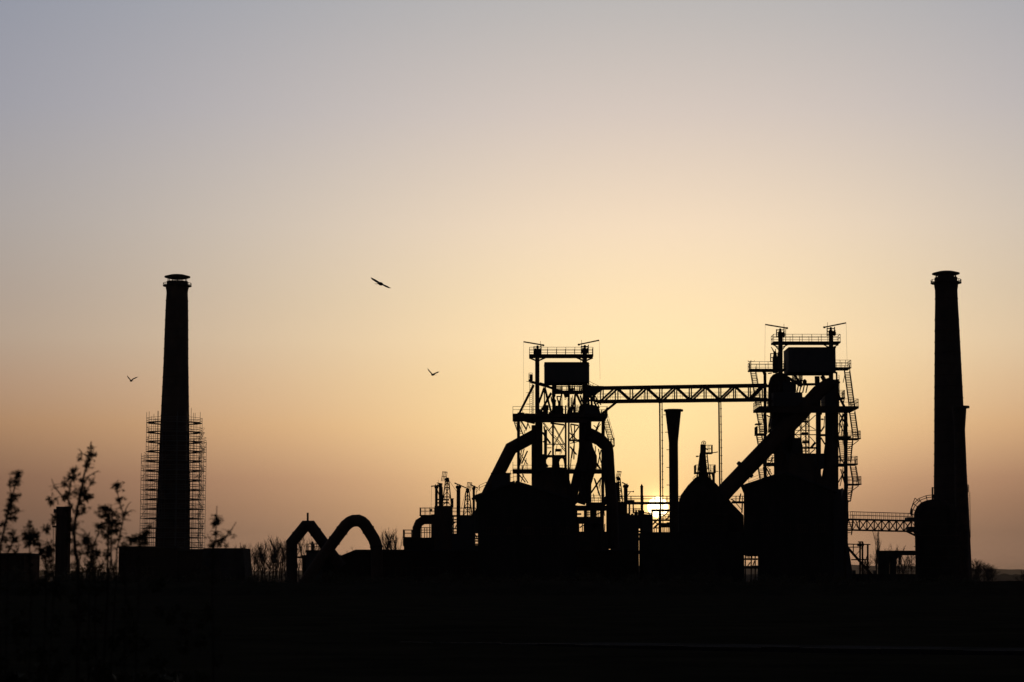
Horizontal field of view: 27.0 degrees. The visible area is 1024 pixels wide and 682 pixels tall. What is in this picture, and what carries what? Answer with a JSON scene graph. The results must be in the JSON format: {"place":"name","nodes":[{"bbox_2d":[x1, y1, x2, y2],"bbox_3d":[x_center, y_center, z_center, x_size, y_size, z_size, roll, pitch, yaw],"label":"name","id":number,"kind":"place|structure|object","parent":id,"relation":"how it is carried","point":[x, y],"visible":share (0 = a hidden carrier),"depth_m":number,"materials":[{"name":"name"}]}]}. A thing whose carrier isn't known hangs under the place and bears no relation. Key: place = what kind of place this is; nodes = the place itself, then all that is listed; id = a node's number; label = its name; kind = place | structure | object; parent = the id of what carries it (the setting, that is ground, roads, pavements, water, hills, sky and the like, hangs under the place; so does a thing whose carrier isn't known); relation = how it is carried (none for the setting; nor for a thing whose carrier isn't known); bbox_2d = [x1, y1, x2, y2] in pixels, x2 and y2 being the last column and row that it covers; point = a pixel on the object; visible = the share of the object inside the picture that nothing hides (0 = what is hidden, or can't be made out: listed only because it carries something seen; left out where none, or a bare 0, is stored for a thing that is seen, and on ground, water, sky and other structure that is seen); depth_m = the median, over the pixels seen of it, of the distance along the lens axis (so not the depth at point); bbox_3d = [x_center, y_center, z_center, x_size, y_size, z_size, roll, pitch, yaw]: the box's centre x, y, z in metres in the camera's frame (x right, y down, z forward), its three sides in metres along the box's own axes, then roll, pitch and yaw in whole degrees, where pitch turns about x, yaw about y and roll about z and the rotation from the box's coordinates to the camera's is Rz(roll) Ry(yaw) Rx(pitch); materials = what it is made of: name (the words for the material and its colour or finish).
{"place":"outdoors","nodes":[
{"label":"outdoors","id":0,"kind":"place"},
{"bbox_2d":[371,277,389,287],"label":"flying bird","id":1,"kind":"object","parent":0,"point":[379,283],"visible":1,"depth_m":100.90},
{"bbox_2d":[0,581,1023,681],"bbox_3d":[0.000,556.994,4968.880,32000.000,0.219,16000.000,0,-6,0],"label":"ground","id":2,"kind":"structure","parent":0,"point":[316,638],"depth_m":65.57,"materials":[{"name":"soil"}]},
{"bbox_2d":[0,469,32,681],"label":"tall weed","id":3,"kind":"object","parent":2,"relation":"on","point":[22,632],"visible":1,"depth_m":13.49,"materials":[{"name":"black plant"}]},
{"bbox_2d":[0,553,39,581],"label":"shed","id":4,"kind":"structure","parent":2,"relation":"on","point":[17,559],"depth_m":427.80,"materials":[{"name":"brick"}]},
{"bbox_2d":[20,520,67,681],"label":"tall weed","id":5,"kind":"object","parent":2,"relation":"on","point":[32,536],"visible":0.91,"depth_m":14.07,"materials":[{"name":"black plant"}]},
{"bbox_2d":[52,507,70,580],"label":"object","id":6,"kind":"structure","parent":2,"relation":"on","point":[62,555],"depth_m":413.31,"materials":[{"name":"brick"}]},
{"bbox_2d":[40,441,104,681],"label":"tall weed","id":7,"kind":"object","parent":2,"relation":"on","point":[78,616],"visible":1,"depth_m":13.71,"materials":[{"name":"black plant"}]},
{"bbox_2d":[83,480,141,681],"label":"tall weed","id":8,"kind":"object","parent":2,"relation":"on","point":[113,645],"visible":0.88,"depth_m":14.28,"materials":[{"name":"black plant"}]},
{"bbox_2d":[116,525,178,681],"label":"tall weed","id":9,"kind":"object","parent":2,"relation":"on","point":[141,643],"visible":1,"depth_m":13.92,"materials":[{"name":"black plant"}]},
{"bbox_2d":[118,546,187,582],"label":"brick annexe","id":10,"kind":"structure","parent":2,"relation":"on","point":[155,560],"depth_m":425.77,"materials":[{"name":"brick"}]},
{"bbox_2d":[147,566,158,576],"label":"window","id":11,"kind":"structure","parent":10,"relation":"in","point":[148,566],"depth_m":425.57,"materials":[{"name":"metal"}]},
{"bbox_2d":[140,408,206,548],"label":"tube scaffold","id":12,"kind":"object","parent":2,"relation":"on","point":[194,461],"visible":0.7,"depth_m":443.33,"materials":[{"name":"brown metal"}]},
{"bbox_2d":[156,274,191,548],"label":"factory chimney","id":13,"kind":"object","parent":2,"relation":"on","point":[175,390],"visible":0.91,"depth_m":445.97,"materials":[{"name":"brick"}]},
{"bbox_2d":[171,507,235,681],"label":"tall weed","id":14,"kind":"object","parent":2,"relation":"on","point":[213,634],"visible":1,"depth_m":13.92,"materials":[{"name":"black plant"}]},
{"bbox_2d":[200,548,251,581],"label":"ore bunker","id":15,"kind":"object","parent":2,"relation":"on","point":[235,561],"visible":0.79,"depth_m":402.73,"materials":[{"name":"concrete"}]},
{"bbox_2d":[251,546,263,581],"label":"bare tree","id":16,"kind":"object","parent":2,"relation":"on","point":[256,560],"visible":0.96,"depth_m":560.63,"materials":[{"name":"black plant"}]},
{"bbox_2d":[249,543,267,576],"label":"bare tree","id":17,"kind":"object","parent":2,"relation":"on","point":[255,562],"visible":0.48,"depth_m":572.38,"materials":[{"name":"black plant"}]},
{"bbox_2d":[256,542,266,576],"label":"bare tree","id":18,"kind":"object","parent":2,"relation":"on","point":[261,553],"visible":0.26,"depth_m":641.30,"materials":[{"name":"black plant"}]},
{"bbox_2d":[258,539,270,578],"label":"bare tree","id":19,"kind":"object","parent":2,"relation":"on","point":[264,554],"visible":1,"depth_m":562.88,"materials":[{"name":"black plant"}]},
{"bbox_2d":[254,545,280,578],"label":"bare tree","id":20,"kind":"object","parent":2,"relation":"on","point":[268,561],"visible":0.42,"depth_m":607.71,"materials":[{"name":"black plant"}]},
{"bbox_2d":[263,544,279,580],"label":"bare tree","id":21,"kind":"object","parent":2,"relation":"on","point":[271,561],"visible":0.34,"depth_m":614.72,"materials":[{"name":"black plant"}]},
{"bbox_2d":[268,536,281,580],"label":"bare tree","id":22,"kind":"object","parent":2,"relation":"on","point":[273,543],"visible":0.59,"depth_m":644.28,"materials":[{"name":"black plant"}]},
{"bbox_2d":[269,542,281,579],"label":"bare tree","id":23,"kind":"object","parent":2,"relation":"on","point":[275,556],"visible":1,"depth_m":577.65,"materials":[{"name":"black plant"}]},
{"bbox_2d":[275,543,284,582],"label":"bare tree","id":24,"kind":"object","parent":2,"relation":"on","point":[280,561],"visible":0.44,"depth_m":595.71,"materials":[{"name":"black plant"}]},
{"bbox_2d":[277,541,285,582],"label":"bare tree","id":25,"kind":"object","parent":2,"relation":"on","point":[282,561],"visible":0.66,"depth_m":576.32,"materials":[{"name":"black plant"}]},
{"bbox_2d":[278,540,285,580],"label":"bare tree","id":26,"kind":"object","parent":2,"relation":"on","point":[280,541],"visible":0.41,"depth_m":685.39,"materials":[{"name":"black plant"}]},
{"bbox_2d":[297,544,302,579],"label":"bare tree","id":27,"kind":"object","parent":2,"relation":"on","point":[299,564],"visible":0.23,"depth_m":615.43,"materials":[{"name":"black plant"}]},
{"bbox_2d":[298,536,307,575],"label":"bare tree","id":28,"kind":"object","parent":2,"relation":"on","point":[301,551],"visible":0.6,"depth_m":633.08,"materials":[{"name":"black plant"}]},
{"bbox_2d":[297,541,321,580],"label":"switch house","id":29,"kind":"structure","parent":2,"relation":"on","point":[311,554],"depth_m":329.39,"materials":[{"name":"paint"}]},
{"bbox_2d":[286,513,345,582],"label":"arched pipe","id":30,"kind":"object","parent":2,"relation":"on","point":[301,530],"visible":0.94,"depth_m":330.82,"materials":[{"name":"metal"}]},
{"bbox_2d":[298,514,382,582],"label":"arched pipe","id":31,"kind":"object","parent":2,"relation":"on","point":[338,535],"visible":0.91,"depth_m":324.82,"materials":[{"name":"metal"}]},
{"bbox_2d":[381,531,393,549],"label":"bare tree","id":32,"kind":"object","parent":2,"relation":"on","point":[386,540],"visible":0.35,"depth_m":639.26,"materials":[{"name":"black plant"}]},
{"bbox_2d":[380,526,396,549],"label":"bare tree","id":33,"kind":"object","parent":2,"relation":"on","point":[386,544],"visible":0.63,"depth_m":586.91,"materials":[{"name":"black plant"}]},
{"bbox_2d":[386,531,397,549],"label":"bare tree","id":34,"kind":"object","parent":2,"relation":"on","point":[389,541],"visible":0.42,"depth_m":594.11,"materials":[{"name":"black plant"}]},
{"bbox_2d":[392,534,402,549],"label":"bare tree","id":35,"kind":"object","parent":2,"relation":"on","point":[394,544],"visible":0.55,"depth_m":575.49,"materials":[{"name":"black plant"}]},
{"bbox_2d":[403,471,477,549],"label":"building","id":36,"kind":"structure","parent":2,"relation":"on","point":[440,520],"depth_m":340.48,"materials":[{"name":"metal"}]},
{"bbox_2d":[301,550,638,582],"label":"long hall","id":37,"kind":"structure","parent":2,"relation":"on","point":[422,564],"depth_m":334.16,"materials":[{"name":"brick"}]},
{"bbox_2d":[395,567,406,577],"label":"window","id":38,"kind":"structure","parent":37,"relation":"in","point":[395,567],"depth_m":334.03,"materials":[{"name":"metal"}]},
{"bbox_2d":[412,567,422,577],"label":"window","id":39,"kind":"structure","parent":37,"relation":"in","point":[412,567],"depth_m":333.99,"materials":[{"name":"metal"}]},
{"bbox_2d":[428,567,439,577],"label":"window","id":40,"kind":"structure","parent":37,"relation":"in","point":[428,567],"depth_m":334.03,"materials":[{"name":"metal"}]},
{"bbox_2d":[577,567,588,577],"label":"window","id":41,"kind":"structure","parent":37,"relation":"in","point":[577,567],"depth_m":334.03,"materials":[{"name":"metal"}]},
{"bbox_2d":[610,567,621,577],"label":"window","id":42,"kind":"structure","parent":37,"relation":"in","point":[610,567],"depth_m":333.99,"materials":[{"name":"metal"}]},
{"bbox_2d":[472,473,578,581],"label":"cast house","id":43,"kind":"structure","parent":2,"relation":"on","point":[521,529],"depth_m":316.82,"materials":[{"name":"metal"}]},
{"bbox_2d":[486,527,496,534],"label":"window","id":44,"kind":"structure","parent":43,"relation":"in","point":[486,527],"depth_m":316.80,"materials":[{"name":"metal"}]},
{"bbox_2d":[504,527,515,534],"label":"window","id":45,"kind":"structure","parent":43,"relation":"in","point":[505,527],"depth_m":316.80,"materials":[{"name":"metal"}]},
{"bbox_2d":[522,527,533,534],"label":"window","id":46,"kind":"structure","parent":43,"relation":"in","point":[523,527],"depth_m":316.80,"materials":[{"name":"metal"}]},
{"bbox_2d":[540,527,551,534],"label":"window","id":47,"kind":"structure","parent":43,"relation":"in","point":[541,527],"depth_m":316.80,"materials":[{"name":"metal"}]},
{"bbox_2d":[559,527,569,534],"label":"window","id":48,"kind":"structure","parent":43,"relation":"in","point":[559,527],"depth_m":316.80,"materials":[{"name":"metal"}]},
{"bbox_2d":[482,340,618,549],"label":"blast furnace","id":49,"kind":"object","parent":2,"relation":"on","point":[555,477],"visible":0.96,"depth_m":348.09,"materials":[{"name":"metal"}]},
{"bbox_2d":[610,471,633,549],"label":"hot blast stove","id":50,"kind":"object","parent":2,"relation":"on","point":[622,508],"visible":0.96,"depth_m":367.05,"materials":[{"name":"metal"}]},
{"bbox_2d":[613,484,652,576],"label":"equipment house","id":51,"kind":"structure","parent":2,"relation":"on","point":[631,525],"depth_m":364.73,"materials":[{"name":"metal"}]},
{"bbox_2d":[644,509,669,531],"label":"pipe gantry","id":52,"kind":"object","parent":2,"relation":"on","point":[666,525],"visible":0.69,"depth_m":368.63,"materials":[{"name":"metal"}]},
{"bbox_2d":[664,409,682,531],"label":"flared stack","id":53,"kind":"object","parent":2,"relation":"on","point":[673,416],"visible":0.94,"depth_m":359.32,"materials":[{"name":"metal"}]},
{"bbox_2d":[595,383,768,531],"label":"footbridge","id":54,"kind":"object","parent":2,"relation":"on","point":[704,389],"visible":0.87,"depth_m":346.88,"materials":[{"name":"metal"}]},
{"bbox_2d":[639,532,743,581],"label":"blockhouse","id":55,"kind":"structure","parent":2,"relation":"on","point":[667,555],"depth_m":331.37,"materials":[{"name":"concrete"}]},
{"bbox_2d":[678,441,743,563],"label":"dust catcher","id":56,"kind":"object","parent":2,"relation":"on","point":[704,505],"visible":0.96,"depth_m":337.26,"materials":[{"name":"metal"}]},
{"bbox_2d":[413,642,1023,654],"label":"kerb","id":57,"kind":"structure","parent":2,"relation":"on","point":[865,650],"depth_m":52.12,"materials":[{"name":"concrete"}]},
{"bbox_2d":[731,471,842,582],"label":"cast house","id":58,"kind":"structure","parent":2,"relation":"on","point":[792,524],"depth_m":311.00,"materials":[{"name":"paint"}]},
{"bbox_2d":[763,524,773,531],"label":"window","id":59,"kind":"structure","parent":58,"relation":"in","point":[764,524],"depth_m":310.82,"materials":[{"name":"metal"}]},
{"bbox_2d":[780,524,790,531],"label":"window","id":60,"kind":"structure","parent":58,"relation":"in","point":[781,524],"depth_m":310.90,"materials":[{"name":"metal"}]},
{"bbox_2d":[798,524,807,531],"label":"window","id":61,"kind":"structure","parent":58,"relation":"in","point":[798,524],"depth_m":310.86,"materials":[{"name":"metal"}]},
{"bbox_2d":[815,524,824,531],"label":"window","id":62,"kind":"structure","parent":58,"relation":"in","point":[815,524],"depth_m":310.82,"materials":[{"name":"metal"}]},
{"bbox_2d":[719,322,861,578],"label":"blast furnace","id":63,"kind":"object","parent":2,"relation":"on","point":[788,407],"visible":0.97,"depth_m":341.23,"materials":[{"name":"metal"}]},
{"bbox_2d":[847,511,919,535],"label":"footbridge","id":64,"kind":"object","parent":63,"relation":"attached to","point":[911,520],"visible":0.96,"depth_m":352.61,"materials":[{"name":"metal"}]},
{"bbox_2d":[848,541,871,573],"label":"crane frame","id":65,"kind":"object","parent":2,"relation":"on","point":[860,544],"visible":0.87,"depth_m":344.13,"materials":[{"name":"metal"}]},
{"bbox_2d":[858,557,872,573],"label":"bare tree","id":66,"kind":"object","parent":2,"relation":"on","point":[866,562],"visible":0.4,"depth_m":565.98,"materials":[{"name":"black plant"}]},
{"bbox_2d":[872,527,881,569],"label":"bare tree","id":67,"kind":"object","parent":2,"relation":"on","point":[876,550],"visible":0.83,"depth_m":517.49,"materials":[{"name":"black plant"}]},
{"bbox_2d":[843,556,917,582],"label":"loading platform","id":68,"kind":"structure","parent":2,"relation":"on","point":[874,576],"depth_m":342.92,"materials":[{"name":"concrete"}]},
{"bbox_2d":[877,551,917,573],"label":"portal beam","id":69,"kind":"structure","parent":2,"relation":"on","point":[886,559],"depth_m":349.45,"materials":[{"name":"metal"}]},
{"bbox_2d":[896,549,902,573],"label":"bare tree","id":70,"kind":"object","parent":2,"relation":"on","point":[897,566],"visible":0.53,"depth_m":526.85,"materials":[{"name":"black plant"}]},
{"bbox_2d":[896,544,904,573],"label":"bare tree","id":71,"kind":"object","parent":2,"relation":"on","point":[902,569],"visible":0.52,"depth_m":537.44,"materials":[{"name":"black plant"}]},
{"bbox_2d":[901,555,911,573],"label":"bare tree","id":72,"kind":"object","parent":2,"relation":"on","point":[905,566],"visible":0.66,"depth_m":556.44,"materials":[{"name":"black plant"}]},
{"bbox_2d":[905,555,914,573],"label":"bare tree","id":73,"kind":"object","parent":2,"relation":"on","point":[911,567],"visible":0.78,"depth_m":557.80,"materials":[{"name":"black plant"}]},
{"bbox_2d":[910,487,959,581],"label":"hot blast stove","id":74,"kind":"object","parent":2,"relation":"on","point":[936,546],"visible":0.91,"depth_m":359.48,"materials":[{"name":"metal"}]},
{"bbox_2d":[931,270,971,581],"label":"factory chimney","id":75,"kind":"object","parent":2,"relation":"on","point":[951,485],"visible":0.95,"depth_m":378.81,"materials":[{"name":"brick"}]},
{"bbox_2d":[972,558,984,581],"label":"bare tree","id":76,"kind":"object","parent":2,"relation":"on","point":[976,562],"visible":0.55,"depth_m":505.89,"materials":[{"name":"black plant"}]},
{"bbox_2d":[972,563,986,579],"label":"bare tree","id":77,"kind":"object","parent":2,"relation":"on","point":[977,570],"visible":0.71,"depth_m":482.60,"materials":[{"name":"black plant"}]},
{"bbox_2d":[972,566,988,580],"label":"bare tree","id":78,"kind":"object","parent":2,"relation":"on","point":[979,572],"visible":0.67,"depth_m":467.37,"materials":[{"name":"black plant"}]},
{"bbox_2d":[977,563,990,580],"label":"bare tree","id":79,"kind":"object","parent":2,"relation":"on","point":[986,574],"visible":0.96,"depth_m":483.08,"materials":[{"name":"black plant"}]},
{"bbox_2d":[978,562,996,580],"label":"bare tree","id":80,"kind":"object","parent":2,"relation":"on","point":[983,569],"visible":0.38,"depth_m":499.81,"materials":[{"name":"black plant"}]},
{"bbox_2d":[980,563,1002,578],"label":"bare tree","id":81,"kind":"object","parent":2,"relation":"on","point":[990,571],"visible":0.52,"depth_m":491.47,"materials":[{"name":"black plant"}]},
{"bbox_2d":[988,567,995,580],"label":"bare tree","id":82,"kind":"object","parent":2,"relation":"on","point":[991,573],"visible":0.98,"depth_m":482.41,"materials":[{"name":"black plant"}]},
{"bbox_2d":[0,581,1023,595],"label":"earth bank","id":83,"kind":"structure","parent":0,"point":[522,588],"depth_m":229.38,"materials":[{"name":"soil"}]},
{"bbox_2d":[0,563,980,585],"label":"scrub","id":84,"kind":"object","parent":83,"relation":"on","point":[333,578],"visible":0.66,"depth_m":235.12,"materials":[{"name":"black plant"}]},
{"bbox_2d":[0,0,1023,571],"label":"sky","id":85,"kind":"structure","parent":0,"point":[663,184],"materials":[{"name":"orange"}]},
{"bbox_2d":[39,565,1023,576],"bbox_3d":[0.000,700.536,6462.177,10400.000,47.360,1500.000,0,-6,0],"label":"hills","id":86,"kind":"structure","parent":0,"point":[1005,571],"depth_m":6134.93,"materials":[{"name":"black"}]},
{"bbox_2d":[40,573,1022,580],"bbox_3d":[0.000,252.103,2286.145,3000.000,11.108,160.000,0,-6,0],"label":"woodland hill","id":87,"kind":"structure","parent":0,"point":[1004,577],"depth_m":2238.01,"materials":[{"name":"black"}]},
{"bbox_2d":[620,496,679,514],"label":"pipe bridge","id":88,"kind":"structure","parent":0,"point":[631,502],"depth_m":374.18,"materials":[{"name":"metal"}]},
{"bbox_2d":[648,497,667,516],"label":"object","id":89,"kind":"object","parent":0,"point":[650,507],"visible":0.5,"depth_m":29741.86,"materials":[{"name":"white"}]},
{"bbox_2d":[504,642,1023,650],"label":"path","id":90,"kind":"structure","parent":0,"point":[808,646],"depth_m":53.43,"materials":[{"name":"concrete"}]}
]}

